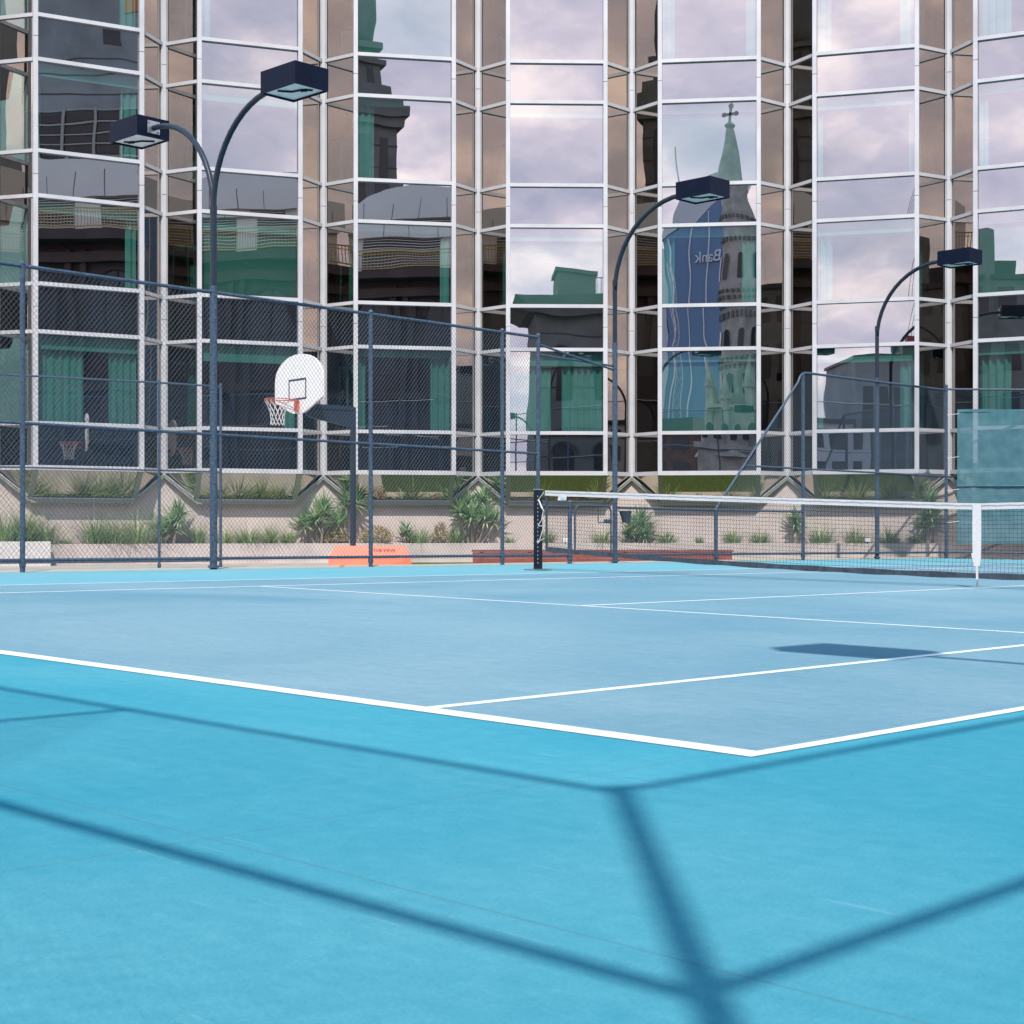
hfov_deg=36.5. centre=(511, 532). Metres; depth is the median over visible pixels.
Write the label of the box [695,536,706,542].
grass tuft
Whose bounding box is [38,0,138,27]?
window
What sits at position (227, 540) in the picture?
grass tuft
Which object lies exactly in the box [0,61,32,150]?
side window
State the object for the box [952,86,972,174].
side window
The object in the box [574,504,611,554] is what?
gate
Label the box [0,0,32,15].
side window
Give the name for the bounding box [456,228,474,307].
side window
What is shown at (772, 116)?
side window
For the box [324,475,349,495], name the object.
sloped side window
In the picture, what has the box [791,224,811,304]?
side window
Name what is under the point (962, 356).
side window
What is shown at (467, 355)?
side window
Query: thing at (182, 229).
side window
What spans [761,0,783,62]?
side window
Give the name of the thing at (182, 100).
side window
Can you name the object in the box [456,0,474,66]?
side window
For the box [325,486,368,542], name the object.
yucca
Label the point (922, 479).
sloped side window
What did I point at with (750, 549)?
planter wall
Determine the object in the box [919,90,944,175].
side window
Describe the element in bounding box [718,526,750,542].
grass tuft
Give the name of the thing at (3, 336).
side window
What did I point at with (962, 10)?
side window
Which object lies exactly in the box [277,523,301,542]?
grass tuft
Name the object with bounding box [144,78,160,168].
side window
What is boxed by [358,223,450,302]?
window
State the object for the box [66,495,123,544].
grass tuft
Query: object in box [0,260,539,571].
chain link fence
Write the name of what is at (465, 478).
sloped side window
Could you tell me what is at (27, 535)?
grass tuft
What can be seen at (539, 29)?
window
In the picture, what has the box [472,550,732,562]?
timber bench
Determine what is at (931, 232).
side window
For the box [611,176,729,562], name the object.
court floodlight
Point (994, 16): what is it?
window
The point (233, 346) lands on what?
window
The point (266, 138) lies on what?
window
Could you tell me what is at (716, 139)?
window
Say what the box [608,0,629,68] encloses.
side window
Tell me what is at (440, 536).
shrub
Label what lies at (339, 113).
side window
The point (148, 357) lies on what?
side window
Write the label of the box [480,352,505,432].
side window
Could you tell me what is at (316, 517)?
yucca
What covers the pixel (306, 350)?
side window
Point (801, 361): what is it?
side window
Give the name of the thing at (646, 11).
side window
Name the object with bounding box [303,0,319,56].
side window
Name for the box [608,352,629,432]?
side window
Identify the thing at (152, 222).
side window
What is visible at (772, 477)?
sloped side window
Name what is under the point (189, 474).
sloped side window
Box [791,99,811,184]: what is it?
side window
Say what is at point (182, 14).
side window
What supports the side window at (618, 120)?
in the hotel building
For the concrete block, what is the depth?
31.09 m
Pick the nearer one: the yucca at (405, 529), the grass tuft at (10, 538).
the grass tuft at (10, 538)
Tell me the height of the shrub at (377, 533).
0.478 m
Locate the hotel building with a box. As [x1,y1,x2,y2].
[0,0,1023,543]
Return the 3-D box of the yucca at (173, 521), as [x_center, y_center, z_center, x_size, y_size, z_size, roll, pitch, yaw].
[-7.369,-0.281,33.597,1.366,1.191,1.238,0,0,0]
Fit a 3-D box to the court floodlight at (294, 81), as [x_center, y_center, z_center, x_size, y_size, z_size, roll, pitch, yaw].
[-3.822,-2.513,19.796,4.040,6.065,0.500,0,0,44]
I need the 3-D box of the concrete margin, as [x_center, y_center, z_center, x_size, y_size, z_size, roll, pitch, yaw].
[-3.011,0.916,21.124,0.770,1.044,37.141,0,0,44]
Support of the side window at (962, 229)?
in the hotel building
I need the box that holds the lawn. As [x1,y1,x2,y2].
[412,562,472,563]
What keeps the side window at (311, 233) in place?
in the hotel building
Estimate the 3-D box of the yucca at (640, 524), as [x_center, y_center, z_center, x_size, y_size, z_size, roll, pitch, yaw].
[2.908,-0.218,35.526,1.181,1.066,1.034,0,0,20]
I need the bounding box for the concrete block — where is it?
[0,541,50,565]
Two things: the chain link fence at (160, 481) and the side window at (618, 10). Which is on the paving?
the chain link fence at (160, 481)
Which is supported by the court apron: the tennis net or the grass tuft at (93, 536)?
the tennis net
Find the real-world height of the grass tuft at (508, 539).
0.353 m
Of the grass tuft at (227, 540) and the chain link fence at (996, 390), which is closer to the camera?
the chain link fence at (996, 390)
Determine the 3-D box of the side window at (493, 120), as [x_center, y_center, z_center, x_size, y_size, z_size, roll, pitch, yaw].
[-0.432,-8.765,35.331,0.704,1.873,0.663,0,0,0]
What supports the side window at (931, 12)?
in the hotel building
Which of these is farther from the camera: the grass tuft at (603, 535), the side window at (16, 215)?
the grass tuft at (603, 535)
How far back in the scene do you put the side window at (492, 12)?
35.34 m
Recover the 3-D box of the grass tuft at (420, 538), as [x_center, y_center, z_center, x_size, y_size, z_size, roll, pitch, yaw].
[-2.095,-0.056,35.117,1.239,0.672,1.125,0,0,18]
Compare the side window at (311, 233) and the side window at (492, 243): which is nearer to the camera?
the side window at (311, 233)
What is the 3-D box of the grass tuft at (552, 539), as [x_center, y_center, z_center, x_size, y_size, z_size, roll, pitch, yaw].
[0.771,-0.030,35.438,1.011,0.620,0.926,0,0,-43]
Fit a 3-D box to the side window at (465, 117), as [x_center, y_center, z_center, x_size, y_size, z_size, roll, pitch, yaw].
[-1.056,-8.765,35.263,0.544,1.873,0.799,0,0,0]
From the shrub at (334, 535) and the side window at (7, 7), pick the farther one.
the shrub at (334, 535)
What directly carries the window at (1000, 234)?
in the hotel building
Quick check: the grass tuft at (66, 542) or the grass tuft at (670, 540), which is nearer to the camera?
the grass tuft at (66, 542)
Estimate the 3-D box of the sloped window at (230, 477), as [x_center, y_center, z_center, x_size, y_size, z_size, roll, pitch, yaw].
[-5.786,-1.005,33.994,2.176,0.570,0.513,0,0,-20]
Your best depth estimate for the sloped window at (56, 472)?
32.55 m
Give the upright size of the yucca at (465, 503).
1.608 m
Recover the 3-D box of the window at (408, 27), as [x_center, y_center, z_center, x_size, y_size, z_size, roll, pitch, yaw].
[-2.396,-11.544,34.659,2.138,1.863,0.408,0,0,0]
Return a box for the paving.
[0,563,327,569]
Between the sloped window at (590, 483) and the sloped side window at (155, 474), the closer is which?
the sloped side window at (155, 474)
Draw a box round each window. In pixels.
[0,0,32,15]
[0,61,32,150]
[0,198,32,282]
[0,333,32,420]
[0,470,31,493]
[33,470,137,497]
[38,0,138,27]
[38,62,138,159]
[38,198,138,288]
[38,333,138,423]
[138,472,162,493]
[144,0,160,39]
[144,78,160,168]
[144,210,160,294]
[144,340,160,426]
[165,473,196,496]
[168,0,196,41]
[168,84,196,169]
[168,213,196,295]
[168,343,196,426]
[199,473,296,499]
[202,0,297,46]
[202,84,297,173]
[202,213,297,297]
[202,343,297,427]
[298,474,322,494]
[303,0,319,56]
[303,98,319,181]
[303,221,319,302]
[303,347,319,430]
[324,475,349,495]
[327,0,352,57]
[327,98,352,181]
[327,224,352,303]
[327,349,352,430]
[357,475,449,499]
[358,0,450,56]
[358,97,450,180]
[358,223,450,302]
[358,349,450,430]
[453,475,476,496]
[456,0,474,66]
[456,104,474,187]
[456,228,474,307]
[456,351,474,432]
[479,475,505,497]
[480,0,505,66]
[480,105,505,188]
[480,228,505,307]
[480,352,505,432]
[510,0,602,59]
[510,104,602,182]
[510,228,602,303]
[510,351,602,430]
[510,475,601,500]
[606,476,629,491]
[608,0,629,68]
[608,106,629,189]
[608,229,629,308]
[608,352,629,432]
[633,475,657,493]
[635,0,657,67]
[635,105,657,189]
[635,229,657,307]
[635,352,657,432]
[662,0,755,58]
[662,101,755,182]
[662,226,755,303]
[662,350,755,430]
[663,475,755,500]
[760,475,784,496]
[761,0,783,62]
[761,102,783,184]
[761,226,783,305]
[761,350,783,431]
[788,475,813,496]
[791,0,811,61]
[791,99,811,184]
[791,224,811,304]
[791,349,811,431]
[817,0,914,51]
[817,90,914,176]
[817,218,914,299]
[817,345,914,428]
[818,474,913,499]
[919,0,944,48]
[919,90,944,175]
[919,218,944,298]
[919,346,944,428]
[919,473,944,494]
[952,0,972,48]
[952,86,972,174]
[952,215,972,298]
[952,344,972,428]
[978,0,1023,36]
[978,78,1023,165]
[978,210,1023,292]
[978,341,1023,408]
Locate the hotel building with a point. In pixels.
(520, 166)
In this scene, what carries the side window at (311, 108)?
in the hotel building
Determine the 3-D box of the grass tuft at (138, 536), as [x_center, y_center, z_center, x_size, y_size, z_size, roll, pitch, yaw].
[-8.011,-0.356,33.185,2.336,1.272,2.090,0,0,0]
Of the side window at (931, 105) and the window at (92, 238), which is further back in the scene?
the side window at (931, 105)
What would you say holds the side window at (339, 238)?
in the hotel building
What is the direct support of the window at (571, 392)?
in the hotel building
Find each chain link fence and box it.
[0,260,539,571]
[0,373,221,567]
[542,500,572,563]
[618,506,717,559]
[716,372,955,559]
[948,388,1023,554]
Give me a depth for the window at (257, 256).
33.78 m
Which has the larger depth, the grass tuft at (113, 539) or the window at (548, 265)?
the window at (548, 265)
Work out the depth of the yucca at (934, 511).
34.18 m
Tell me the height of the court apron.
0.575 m
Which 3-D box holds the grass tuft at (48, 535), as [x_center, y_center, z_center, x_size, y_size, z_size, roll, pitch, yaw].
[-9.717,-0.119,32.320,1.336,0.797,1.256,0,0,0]
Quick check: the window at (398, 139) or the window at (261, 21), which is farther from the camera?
the window at (398, 139)
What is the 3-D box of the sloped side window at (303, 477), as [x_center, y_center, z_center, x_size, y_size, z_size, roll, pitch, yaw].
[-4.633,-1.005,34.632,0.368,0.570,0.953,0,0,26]
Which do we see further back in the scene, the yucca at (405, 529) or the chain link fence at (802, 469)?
the yucca at (405, 529)
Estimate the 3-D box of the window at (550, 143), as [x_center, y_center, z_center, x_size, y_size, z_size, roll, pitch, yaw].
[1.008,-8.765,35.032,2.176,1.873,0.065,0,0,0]
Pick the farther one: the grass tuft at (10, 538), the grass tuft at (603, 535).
the grass tuft at (603, 535)
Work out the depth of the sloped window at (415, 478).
34.91 m
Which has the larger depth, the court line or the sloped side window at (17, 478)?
the sloped side window at (17, 478)
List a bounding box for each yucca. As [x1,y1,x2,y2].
[145,495,198,543]
[286,490,344,542]
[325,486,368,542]
[394,519,416,542]
[446,483,512,542]
[619,500,661,542]
[783,505,807,542]
[905,483,944,542]
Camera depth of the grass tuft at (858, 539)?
34.48 m
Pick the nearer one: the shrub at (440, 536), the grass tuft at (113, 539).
the grass tuft at (113, 539)
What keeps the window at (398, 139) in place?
in the hotel building
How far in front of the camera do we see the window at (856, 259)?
34.17 m
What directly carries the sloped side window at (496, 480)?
in the hotel building
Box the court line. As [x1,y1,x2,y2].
[0,563,1023,756]
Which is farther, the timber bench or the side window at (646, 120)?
the side window at (646, 120)
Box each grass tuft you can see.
[0,488,46,541]
[0,493,58,541]
[29,517,71,545]
[57,537,77,543]
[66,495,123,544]
[89,511,146,545]
[103,488,170,545]
[186,519,209,543]
[207,523,241,543]
[227,520,268,544]
[247,514,289,542]
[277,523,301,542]
[401,520,435,542]
[439,521,467,542]
[504,535,517,542]
[532,520,556,542]
[583,523,622,542]
[656,529,680,542]
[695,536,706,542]
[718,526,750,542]
[746,525,776,542]
[798,516,843,544]
[835,515,873,542]
[871,521,911,542]
[908,529,928,542]
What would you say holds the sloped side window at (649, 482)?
in the hotel building
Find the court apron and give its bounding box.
[0,558,1023,1023]
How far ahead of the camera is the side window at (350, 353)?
34.72 m
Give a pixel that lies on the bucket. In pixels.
(628, 517)
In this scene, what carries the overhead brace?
attached to the chain link fence at (21, 422)
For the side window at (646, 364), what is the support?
in the hotel building
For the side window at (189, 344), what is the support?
in the hotel building
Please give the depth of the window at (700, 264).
34.86 m
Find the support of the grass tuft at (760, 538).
on the garden soil
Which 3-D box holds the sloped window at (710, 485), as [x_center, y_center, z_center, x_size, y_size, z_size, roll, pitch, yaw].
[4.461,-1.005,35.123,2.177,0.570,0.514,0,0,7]
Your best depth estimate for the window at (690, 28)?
34.87 m
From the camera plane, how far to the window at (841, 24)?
34.19 m
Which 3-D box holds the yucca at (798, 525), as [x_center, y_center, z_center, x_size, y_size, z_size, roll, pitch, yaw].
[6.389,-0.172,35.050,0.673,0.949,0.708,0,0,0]
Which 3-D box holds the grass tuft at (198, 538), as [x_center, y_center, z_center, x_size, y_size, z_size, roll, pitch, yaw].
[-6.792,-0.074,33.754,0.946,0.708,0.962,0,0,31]
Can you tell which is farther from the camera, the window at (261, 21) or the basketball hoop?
the window at (261, 21)
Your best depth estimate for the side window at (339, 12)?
34.72 m
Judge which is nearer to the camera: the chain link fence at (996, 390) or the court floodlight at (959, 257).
the court floodlight at (959, 257)
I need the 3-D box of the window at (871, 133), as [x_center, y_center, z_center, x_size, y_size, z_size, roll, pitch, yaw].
[7.783,-8.765,34.176,2.091,1.873,0.604,0,0,0]
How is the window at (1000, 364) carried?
in the hotel building
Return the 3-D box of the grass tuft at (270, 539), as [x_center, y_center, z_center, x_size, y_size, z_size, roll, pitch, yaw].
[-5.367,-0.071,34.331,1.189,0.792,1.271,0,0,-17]
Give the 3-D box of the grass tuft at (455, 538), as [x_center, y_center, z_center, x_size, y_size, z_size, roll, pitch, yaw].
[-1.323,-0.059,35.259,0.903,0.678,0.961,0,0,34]
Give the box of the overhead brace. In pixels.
[540,344,613,370]
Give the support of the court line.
on the court playing surface
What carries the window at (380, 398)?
in the hotel building
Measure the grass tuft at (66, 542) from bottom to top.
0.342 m
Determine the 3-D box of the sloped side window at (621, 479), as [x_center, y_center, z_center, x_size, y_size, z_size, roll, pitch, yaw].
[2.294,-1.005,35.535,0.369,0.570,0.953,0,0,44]
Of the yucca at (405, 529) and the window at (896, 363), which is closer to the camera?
the window at (896, 363)
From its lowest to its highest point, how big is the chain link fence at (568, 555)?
1.065 m
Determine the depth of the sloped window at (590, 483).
35.23 m
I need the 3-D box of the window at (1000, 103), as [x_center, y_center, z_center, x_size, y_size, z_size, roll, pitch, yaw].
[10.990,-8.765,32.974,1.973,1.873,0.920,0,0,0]
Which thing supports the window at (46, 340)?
in the hotel building
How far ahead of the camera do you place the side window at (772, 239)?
35.02 m
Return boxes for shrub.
[323,527,349,542]
[356,524,398,542]
[430,521,449,542]
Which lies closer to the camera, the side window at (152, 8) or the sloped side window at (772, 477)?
the side window at (152, 8)
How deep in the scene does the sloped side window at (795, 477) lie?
34.96 m
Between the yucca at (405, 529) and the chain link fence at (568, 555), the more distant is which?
the yucca at (405, 529)
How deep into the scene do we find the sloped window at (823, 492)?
34.42 m
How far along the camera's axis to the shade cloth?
32.44 m
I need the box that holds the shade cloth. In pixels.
[947,409,1023,543]
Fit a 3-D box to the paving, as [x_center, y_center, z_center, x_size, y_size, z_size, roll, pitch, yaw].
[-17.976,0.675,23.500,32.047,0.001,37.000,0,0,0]
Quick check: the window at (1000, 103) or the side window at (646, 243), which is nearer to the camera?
the window at (1000, 103)
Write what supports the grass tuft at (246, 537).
on the garden soil
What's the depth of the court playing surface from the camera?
8.30 m
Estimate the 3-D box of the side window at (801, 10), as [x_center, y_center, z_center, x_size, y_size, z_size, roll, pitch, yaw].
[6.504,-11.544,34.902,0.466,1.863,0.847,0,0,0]
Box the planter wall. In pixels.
[51,543,1023,564]
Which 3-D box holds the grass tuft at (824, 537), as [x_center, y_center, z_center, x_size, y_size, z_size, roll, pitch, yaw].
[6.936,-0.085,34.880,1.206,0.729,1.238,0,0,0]
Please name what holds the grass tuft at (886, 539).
on the garden soil
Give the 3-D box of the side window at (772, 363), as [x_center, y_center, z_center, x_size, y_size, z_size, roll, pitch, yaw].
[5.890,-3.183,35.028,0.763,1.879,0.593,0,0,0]
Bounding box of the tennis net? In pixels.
[524,489,1023,587]
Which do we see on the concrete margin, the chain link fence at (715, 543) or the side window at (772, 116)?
the chain link fence at (715, 543)
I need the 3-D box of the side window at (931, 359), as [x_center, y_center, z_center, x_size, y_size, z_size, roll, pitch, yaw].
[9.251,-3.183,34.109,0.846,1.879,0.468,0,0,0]
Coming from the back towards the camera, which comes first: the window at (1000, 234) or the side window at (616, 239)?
the side window at (616, 239)
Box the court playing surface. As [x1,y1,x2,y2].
[0,563,1023,756]
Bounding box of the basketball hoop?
[264,354,411,565]
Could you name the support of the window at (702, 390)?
in the hotel building
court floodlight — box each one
[110,60,327,568]
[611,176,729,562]
[874,247,981,558]
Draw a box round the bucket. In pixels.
[618,510,631,522]
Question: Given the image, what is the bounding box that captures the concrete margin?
[0,557,953,572]
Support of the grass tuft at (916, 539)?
on the garden soil

